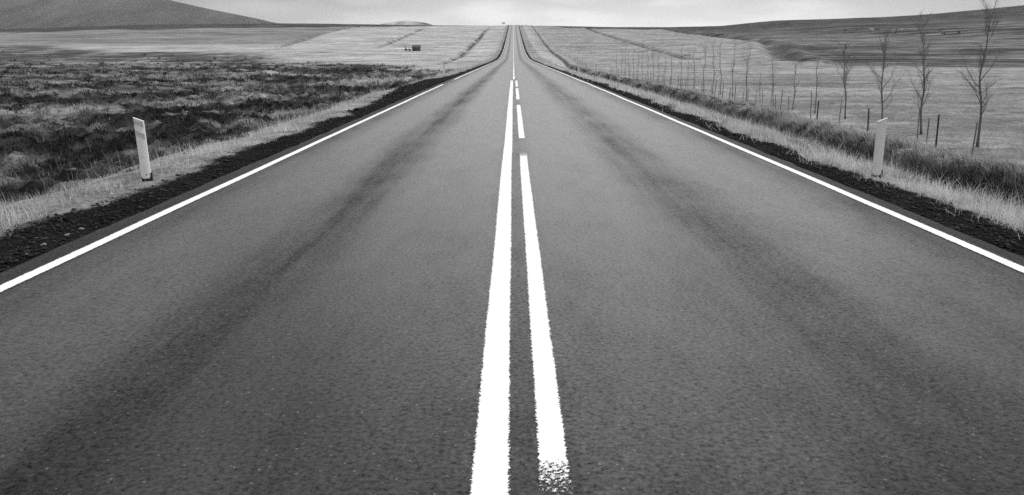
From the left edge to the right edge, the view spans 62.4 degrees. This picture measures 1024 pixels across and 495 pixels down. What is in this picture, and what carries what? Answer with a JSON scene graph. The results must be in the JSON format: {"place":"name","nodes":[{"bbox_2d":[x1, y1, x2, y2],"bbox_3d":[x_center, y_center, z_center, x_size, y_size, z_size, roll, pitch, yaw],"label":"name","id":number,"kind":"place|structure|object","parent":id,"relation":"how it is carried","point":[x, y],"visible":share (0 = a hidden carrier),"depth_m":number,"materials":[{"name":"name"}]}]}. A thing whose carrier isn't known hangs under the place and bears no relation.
{"place":"outdoors","nodes":[
{"label":"outdoors","id":0,"kind":"place"},
{"bbox_2d":[0,0,274,28],"bbox_3d":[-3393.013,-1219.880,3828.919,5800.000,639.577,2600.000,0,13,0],"label":"mountain","id":1,"kind":"structure","parent":0,"point":[42,13],"depth_m":3522.24,"materials":[{"name":"grey"}]},
{"bbox_2d":[0,82,439,270],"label":"loose gravel","id":2,"kind":"structure","parent":0,"point":[10,261],"depth_m":9.12,"materials":[{"name":"black gravel"}]},
{"bbox_2d":[379,21,430,24],"bbox_3d":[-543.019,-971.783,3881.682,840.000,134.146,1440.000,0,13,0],"label":"hill","id":3,"kind":"structure","parent":0,"point":[405,23],"depth_m":3813.19,"materials":[{"name":"grey"}]},
{"bbox_2d":[0,25,1023,494],"bbox_3d":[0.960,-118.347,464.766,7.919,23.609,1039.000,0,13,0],"label":"road","id":4,"kind":"structure","parent":0,"point":[514,269],"depth_m":4.89,"materials":[{"name":"grey asphalt"}]},
{"bbox_2d":[0,5,1023,272],"bbox_3d":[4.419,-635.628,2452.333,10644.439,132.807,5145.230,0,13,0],"label":"ground","id":5,"kind":"structure","parent":0,"point":[792,47],"depth_m":100.44,"materials":[{"name":"grey plant"}]},
{"bbox_2d":[133,117,152,181],"bbox_3d":[-4.652,-1.231,10.653,0.127,0.821,0.069,-4,14,-7],"label":"marker post","id":6,"kind":"object","parent":5,"relation":"on","point":[143,154],"visible":0.98,"depth_m":10.64,"materials":[{"name":"plastic"}]},
{"bbox_2d":[0,51,459,205],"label":"heather","id":7,"kind":"object","parent":5,"relation":"on","point":[39,109],"visible":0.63,"depth_m":41.06,"materials":[{"name":"grey plant"}]},
{"bbox_2d":[0,63,480,232],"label":"verge grass","id":8,"kind":"structure","parent":5,"relation":"on","point":[266,131],"depth_m":14.09,"materials":[{"name":"grey plant"}]},
{"bbox_2d":[412,45,420,50],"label":"shed","id":9,"kind":"structure","parent":5,"relation":"on","point":[415,47],"depth_m":306.57,"materials":[{"name":"metal"}]},
{"bbox_2d":[678,42,683,86],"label":"bare tree","id":10,"kind":"object","parent":5,"relation":"on","point":[681,67],"visible":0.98,"depth_m":63.56,"materials":[{"name":"grey plant"}]},
{"bbox_2d":[701,38,709,91],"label":"bare tree","id":11,"kind":"object","parent":5,"relation":"on","point":[705,67],"visible":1,"depth_m":55.91,"materials":[{"name":"grey plant"}]},
{"bbox_2d":[709,39,718,93],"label":"bare tree","id":12,"kind":"object","parent":5,"relation":"on","point":[713,67],"visible":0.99,"depth_m":52.13,"materials":[{"name":"grey plant"}]},
{"bbox_2d":[731,42,735,96],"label":"bare tree","id":13,"kind":"object","parent":5,"relation":"on","point":[732,74],"visible":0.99,"depth_m":48.36,"materials":[{"name":"grey plant"}]},
{"bbox_2d":[742,45,752,100],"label":"bare tree","id":14,"kind":"object","parent":5,"relation":"on","point":[746,74],"visible":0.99,"depth_m":44.74,"materials":[{"name":"grey plant"}]},
{"bbox_2d":[557,48,977,155],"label":"wire fence","id":15,"kind":"object","parent":5,"relation":"on","point":[927,130],"visible":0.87,"depth_m":31.78,"materials":[{"name":"grey wood"}]},
{"bbox_2d":[767,56,777,105],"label":"bare tree","id":16,"kind":"object","parent":5,"relation":"on","point":[773,85],"visible":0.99,"depth_m":40.71,"materials":[{"name":"grey plant"}]},
{"bbox_2d":[543,61,1023,235],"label":"verge grass","id":17,"kind":"structure","parent":5,"relation":"on","point":[831,158],"depth_m":12.62,"materials":[{"name":"grey plant"}]},
{"bbox_2d":[786,62,798,109],"bbox_3d":[12.332,-7.191,37.281,0.400,2.225,0.668,-12,18,-43],"label":"bare tree","id":18,"kind":"object","parent":5,"relation":"on","point":[794,86],"visible":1,"depth_m":37.25,"materials":[{"name":"grey plant"}]},
{"bbox_2d":[568,64,1023,208],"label":"bank grass","id":19,"kind":"structure","parent":5,"relation":"on","point":[790,118],"depth_m":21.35,"materials":[{"name":"grey plant"}]},
{"bbox_2d":[814,55,823,113],"bbox_3d":[12.966,-6.920,35.589,0.519,2.591,0.587,-11,17,-40],"label":"bare tree","id":20,"kind":"object","parent":5,"relation":"on","point":[816,87],"visible":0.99,"depth_m":35.72,"materials":[{"name":"grey plant"}]},
{"bbox_2d":[616,73,1023,163],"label":"hay stubble","id":21,"kind":"object","parent":5,"relation":"on","point":[876,102],"visible":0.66,"depth_m":45.12,"materials":[{"name":"grey plant"}]},
{"bbox_2d":[834,42,855,118],"bbox_3d":[12.525,-6.334,31.895,0.880,2.984,0.990,12,17,41],"label":"bare tree","id":22,"kind":"object","parent":5,"relation":"on","point":[845,76],"visible":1,"depth_m":31.77,"materials":[{"name":"grey plant"}]},
{"bbox_2d":[871,118,887,177],"bbox_3d":[4.845,-1.309,11.137,0.130,0.801,0.060,2,13,6],"label":"marker post","id":23,"kind":"object","parent":5,"relation":"on","point":[881,126],"visible":0.85,"depth_m":11.11,"materials":[{"name":"plastic"}]},
{"bbox_2d":[861,24,903,119],"bbox_3d":[12.270,-5.632,28.102,1.506,3.551,1.321,10,16,35],"label":"bare tree","id":24,"kind":"object","parent":5,"relation":"on","point":[883,68],"visible":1,"depth_m":28.06,"materials":[{"name":"grey plant"}]},
{"bbox_2d":[902,6,938,133],"bbox_3d":[12.647,-5.436,26.130,1.214,3.909,0.949,-11,17,-39],"label":"bare tree","id":25,"kind":"object","parent":5,"relation":"on","point":[924,77],"visible":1,"depth_m":26.12,"materials":[{"name":"grey plant"}]},
{"bbox_2d":[953,0,1007,147],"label":"bare tree","id":26,"kind":"object","parent":5,"relation":"on","point":[980,92],"visible":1,"depth_m":22.54,"materials":[{"name":"grey plant"}]},
{"bbox_2d":[172,0,1023,26],"label":"sky","id":27,"kind":"structure","parent":0,"point":[586,13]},
{"bbox_2d":[592,83,1023,256],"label":"loose gravel","id":28,"kind":"structure","parent":0,"point":[933,214],"depth_m":9.56,"materials":[{"name":"black gravel"}]}
]}

